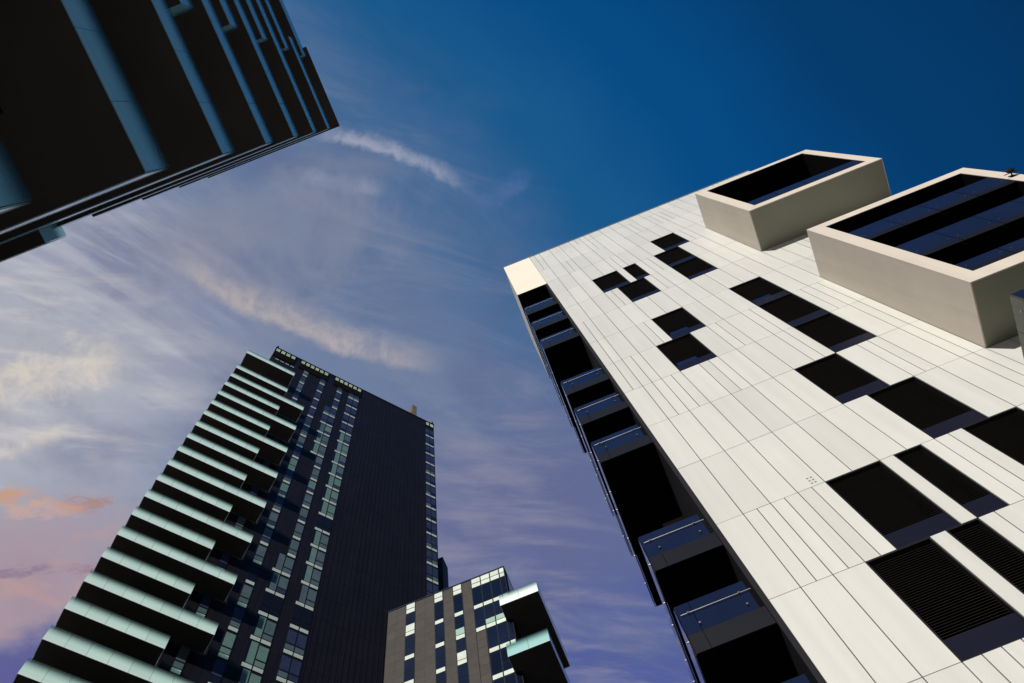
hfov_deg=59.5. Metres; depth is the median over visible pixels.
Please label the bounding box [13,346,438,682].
skyscraper
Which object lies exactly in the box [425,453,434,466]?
window
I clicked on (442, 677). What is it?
window
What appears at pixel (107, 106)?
balcony building
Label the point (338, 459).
window
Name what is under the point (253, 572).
window
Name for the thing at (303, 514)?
window
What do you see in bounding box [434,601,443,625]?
window
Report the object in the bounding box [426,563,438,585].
window
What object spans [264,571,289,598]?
window
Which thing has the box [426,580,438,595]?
window
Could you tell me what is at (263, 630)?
window
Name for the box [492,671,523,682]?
window
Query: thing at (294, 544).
window
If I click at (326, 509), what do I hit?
window
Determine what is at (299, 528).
window
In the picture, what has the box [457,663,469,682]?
window
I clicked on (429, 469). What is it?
window
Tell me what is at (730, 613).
balcony railings
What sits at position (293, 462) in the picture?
window
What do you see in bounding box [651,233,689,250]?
window
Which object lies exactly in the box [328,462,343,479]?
window
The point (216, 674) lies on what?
window
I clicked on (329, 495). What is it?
window
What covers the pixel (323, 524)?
window
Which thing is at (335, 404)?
window
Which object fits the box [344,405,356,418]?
window
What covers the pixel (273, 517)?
window
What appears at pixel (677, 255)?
window
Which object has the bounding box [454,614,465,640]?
window
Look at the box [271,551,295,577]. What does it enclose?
window
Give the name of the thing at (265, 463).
window
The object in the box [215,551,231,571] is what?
window
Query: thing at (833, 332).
window
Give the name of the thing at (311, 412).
window
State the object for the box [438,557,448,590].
building
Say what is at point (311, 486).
window
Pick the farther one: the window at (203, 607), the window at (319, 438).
the window at (319, 438)
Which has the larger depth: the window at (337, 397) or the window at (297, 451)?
the window at (337, 397)
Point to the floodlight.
(1010, 170)
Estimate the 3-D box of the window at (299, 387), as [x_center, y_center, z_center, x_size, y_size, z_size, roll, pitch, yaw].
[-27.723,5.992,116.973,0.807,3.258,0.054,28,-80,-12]
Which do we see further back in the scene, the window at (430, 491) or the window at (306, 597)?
the window at (430, 491)
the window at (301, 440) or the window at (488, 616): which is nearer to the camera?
the window at (488, 616)
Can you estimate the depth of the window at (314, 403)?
114.29 m
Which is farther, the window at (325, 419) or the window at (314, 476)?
the window at (325, 419)
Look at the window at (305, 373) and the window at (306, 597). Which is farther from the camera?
the window at (305, 373)
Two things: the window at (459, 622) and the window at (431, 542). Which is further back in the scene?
the window at (431, 542)
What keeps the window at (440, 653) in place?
in the apartment block at (492, 626)
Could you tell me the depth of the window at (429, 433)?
127.22 m
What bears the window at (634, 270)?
in the apartment tower
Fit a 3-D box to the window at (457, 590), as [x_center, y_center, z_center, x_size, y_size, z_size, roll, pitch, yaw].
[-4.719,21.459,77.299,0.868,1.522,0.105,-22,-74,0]
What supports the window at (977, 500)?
in the apartment tower
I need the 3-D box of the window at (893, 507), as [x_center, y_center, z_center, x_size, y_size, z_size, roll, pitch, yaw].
[8.214,3.710,19.421,1.361,3.303,0.568,-22,-74,0]
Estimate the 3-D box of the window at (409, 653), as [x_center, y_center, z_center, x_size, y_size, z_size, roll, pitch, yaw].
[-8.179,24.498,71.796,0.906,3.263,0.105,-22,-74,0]
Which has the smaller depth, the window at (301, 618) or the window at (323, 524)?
the window at (301, 618)
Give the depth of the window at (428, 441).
123.97 m
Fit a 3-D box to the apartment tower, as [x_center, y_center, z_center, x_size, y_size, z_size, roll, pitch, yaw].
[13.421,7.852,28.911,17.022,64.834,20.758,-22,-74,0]
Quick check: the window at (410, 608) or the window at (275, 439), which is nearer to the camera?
the window at (410, 608)
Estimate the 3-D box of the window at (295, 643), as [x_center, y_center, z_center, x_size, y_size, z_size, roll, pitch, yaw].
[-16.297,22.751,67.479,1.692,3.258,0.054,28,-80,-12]
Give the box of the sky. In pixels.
[0,0,1023,682]
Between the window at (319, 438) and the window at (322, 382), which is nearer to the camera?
the window at (319, 438)
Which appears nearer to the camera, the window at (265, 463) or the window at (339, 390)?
the window at (265, 463)
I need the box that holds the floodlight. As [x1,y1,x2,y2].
[1004,167,1018,176]
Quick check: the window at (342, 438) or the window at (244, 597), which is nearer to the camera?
the window at (244, 597)
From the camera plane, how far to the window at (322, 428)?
108.29 m
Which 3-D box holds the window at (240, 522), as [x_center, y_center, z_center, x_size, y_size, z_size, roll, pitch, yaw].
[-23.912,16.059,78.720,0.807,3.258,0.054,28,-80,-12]
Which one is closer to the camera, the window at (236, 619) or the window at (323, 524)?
the window at (236, 619)
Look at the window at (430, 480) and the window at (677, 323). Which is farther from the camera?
the window at (430, 480)
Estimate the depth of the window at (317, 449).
101.90 m
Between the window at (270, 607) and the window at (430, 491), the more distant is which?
the window at (430, 491)
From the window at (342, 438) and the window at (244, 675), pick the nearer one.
the window at (244, 675)
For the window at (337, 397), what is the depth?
121.13 m
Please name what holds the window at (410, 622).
in the apartment block at (492, 626)
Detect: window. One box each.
[169,645,191,675]
[194,594,213,618]
[206,656,227,682]
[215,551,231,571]
[217,629,237,660]
[227,605,245,633]
[233,516,246,532]
[234,666,262,682]
[236,583,253,608]
[240,639,270,674]
[244,562,260,585]
[249,485,259,498]
[249,614,277,646]
[252,543,267,565]
[257,591,283,621]
[259,526,273,546]
[261,459,270,468]
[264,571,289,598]
[265,510,279,529]
[271,495,284,513]
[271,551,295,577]
[272,436,280,444]
[275,653,302,682]
[277,482,289,498]
[282,469,293,484]
[282,627,307,660]
[286,538,299,558]
[287,457,298,471]
[289,604,313,634]
[291,445,301,459]
[292,390,299,400]
[292,522,304,541]
[294,583,317,611]
[295,382,303,392]
[296,435,305,448]
[297,506,308,524]
[299,375,306,384]
[299,425,309,437]
[300,564,321,590]
[301,492,312,509]
[302,370,308,376]
[303,416,312,427]
[305,546,325,570]
[306,479,316,494]
[307,407,315,418]
[309,529,329,552]
[310,399,318,409]
[310,442,326,458]
[310,467,320,481]
[313,391,321,400]
[313,431,328,447]
[313,456,323,469]
[314,514,332,535]
[316,384,323,393]
[317,422,331,437]
[318,500,335,520]
[319,379,325,385]
[320,413,334,427]
[321,487,338,505]
[322,405,336,418]
[325,474,341,492]
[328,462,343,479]
[331,400,339,409]
[331,452,346,468]
[334,392,341,401]
[334,441,348,456]
[336,387,342,394]
[336,432,350,446]
[339,422,352,436]
[341,413,354,427]
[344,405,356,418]
[346,398,358,410]
[348,393,359,402]
[403,657,414,682]
[404,634,414,660]
[405,612,415,636]
[406,602,415,614]
[425,428,433,439]
[425,436,433,447]
[425,444,433,456]
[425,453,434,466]
[425,463,434,476]
[425,473,435,487]
[425,484,435,498]
[426,495,435,510]
[426,507,436,524]
[426,520,436,537]
[426,533,437,552]
[426,548,437,567]
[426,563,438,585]
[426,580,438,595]
[434,591,442,603]
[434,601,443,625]
[435,622,444,648]
[435,646,445,674]
[436,671,446,682]
[452,584,461,596]
[453,593,463,617]
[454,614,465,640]
[456,637,467,666]
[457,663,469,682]
[471,567,505,588]
[472,576,508,609]
[474,601,512,632]
[486,619,516,653]
[489,643,516,680]
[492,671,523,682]
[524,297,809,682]
[592,271,629,293]
[618,278,659,301]
[623,264,649,279]
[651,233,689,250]
[651,308,705,339]
[654,246,695,266]
[656,333,716,371]
[671,257,717,279]
[730,277,790,305]
[758,293,829,326]
[793,313,876,352]
[794,353,889,404]
[825,461,960,549]
[865,537,1023,662]
[867,377,987,438]
[894,445,1008,518]
[946,518,1023,593]
[962,407,1023,465]
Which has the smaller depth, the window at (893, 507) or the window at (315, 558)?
the window at (893, 507)
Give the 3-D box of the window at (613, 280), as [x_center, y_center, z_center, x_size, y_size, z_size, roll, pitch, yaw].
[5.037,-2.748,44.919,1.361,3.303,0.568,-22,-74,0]
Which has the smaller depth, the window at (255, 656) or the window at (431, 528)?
the window at (255, 656)
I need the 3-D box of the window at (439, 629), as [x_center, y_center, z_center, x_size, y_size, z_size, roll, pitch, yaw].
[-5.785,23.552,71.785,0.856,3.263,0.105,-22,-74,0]
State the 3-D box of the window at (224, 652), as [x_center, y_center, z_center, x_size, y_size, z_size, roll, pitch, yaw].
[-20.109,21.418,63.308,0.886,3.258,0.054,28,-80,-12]
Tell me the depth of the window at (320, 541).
83.31 m
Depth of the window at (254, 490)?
85.39 m
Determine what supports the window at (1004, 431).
in the apartment tower
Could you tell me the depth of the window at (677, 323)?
35.43 m
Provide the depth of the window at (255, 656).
63.66 m
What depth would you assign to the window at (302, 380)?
120.13 m
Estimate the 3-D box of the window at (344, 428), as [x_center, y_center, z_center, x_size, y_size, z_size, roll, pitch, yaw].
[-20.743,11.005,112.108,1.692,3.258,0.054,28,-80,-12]
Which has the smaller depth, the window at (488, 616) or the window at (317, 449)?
the window at (488, 616)
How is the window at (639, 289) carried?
in the apartment tower
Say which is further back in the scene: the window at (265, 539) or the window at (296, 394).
the window at (296, 394)
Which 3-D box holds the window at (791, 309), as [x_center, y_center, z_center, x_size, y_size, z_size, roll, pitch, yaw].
[10.126,-0.903,32.154,1.361,3.303,0.568,-22,-74,0]
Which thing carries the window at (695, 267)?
in the apartment tower
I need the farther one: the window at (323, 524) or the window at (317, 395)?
the window at (317, 395)
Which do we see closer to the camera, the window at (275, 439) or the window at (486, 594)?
the window at (486, 594)
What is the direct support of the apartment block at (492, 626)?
on the ground
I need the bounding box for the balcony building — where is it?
[0,0,339,262]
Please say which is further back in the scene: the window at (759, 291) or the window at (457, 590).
the window at (457, 590)
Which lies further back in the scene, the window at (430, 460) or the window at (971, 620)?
the window at (430, 460)
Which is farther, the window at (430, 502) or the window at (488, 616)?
the window at (430, 502)
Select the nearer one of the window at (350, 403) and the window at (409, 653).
the window at (409, 653)
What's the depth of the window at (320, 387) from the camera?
120.48 m
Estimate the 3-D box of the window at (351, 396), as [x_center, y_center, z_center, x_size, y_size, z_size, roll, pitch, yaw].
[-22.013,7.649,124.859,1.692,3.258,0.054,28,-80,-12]
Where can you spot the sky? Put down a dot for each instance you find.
(473, 139)
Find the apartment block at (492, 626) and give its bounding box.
[384,566,569,682]
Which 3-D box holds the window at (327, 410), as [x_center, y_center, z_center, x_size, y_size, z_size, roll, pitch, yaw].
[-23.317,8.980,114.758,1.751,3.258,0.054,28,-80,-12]
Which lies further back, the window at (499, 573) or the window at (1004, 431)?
the window at (499, 573)
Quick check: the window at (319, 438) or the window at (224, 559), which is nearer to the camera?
the window at (224, 559)
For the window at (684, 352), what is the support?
in the apartment tower
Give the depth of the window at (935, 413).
22.88 m
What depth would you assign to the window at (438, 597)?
77.26 m
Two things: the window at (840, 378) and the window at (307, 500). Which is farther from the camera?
the window at (307, 500)
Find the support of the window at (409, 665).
in the apartment block at (492, 626)
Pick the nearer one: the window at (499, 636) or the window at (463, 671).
the window at (463, 671)
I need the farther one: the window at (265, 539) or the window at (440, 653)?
the window at (265, 539)
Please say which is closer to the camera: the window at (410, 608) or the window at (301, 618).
the window at (301, 618)
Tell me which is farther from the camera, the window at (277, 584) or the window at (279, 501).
the window at (279, 501)
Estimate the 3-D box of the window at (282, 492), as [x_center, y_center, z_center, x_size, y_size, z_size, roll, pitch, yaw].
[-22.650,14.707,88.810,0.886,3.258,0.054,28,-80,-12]
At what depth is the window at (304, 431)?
104.63 m
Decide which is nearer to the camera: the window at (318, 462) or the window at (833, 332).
the window at (833, 332)
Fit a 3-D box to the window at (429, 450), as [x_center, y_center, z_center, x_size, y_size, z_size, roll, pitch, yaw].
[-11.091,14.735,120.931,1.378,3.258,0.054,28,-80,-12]
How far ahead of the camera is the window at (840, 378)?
26.02 m
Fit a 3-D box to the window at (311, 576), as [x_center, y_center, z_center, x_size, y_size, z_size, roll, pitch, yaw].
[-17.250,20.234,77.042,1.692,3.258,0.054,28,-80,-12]
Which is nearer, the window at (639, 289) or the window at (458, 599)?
the window at (639, 289)
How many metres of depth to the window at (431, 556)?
92.17 m
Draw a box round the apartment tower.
[503,150,1023,682]
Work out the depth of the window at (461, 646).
68.48 m
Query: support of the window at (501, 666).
in the apartment block at (492, 626)
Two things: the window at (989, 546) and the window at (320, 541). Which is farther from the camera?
the window at (320, 541)

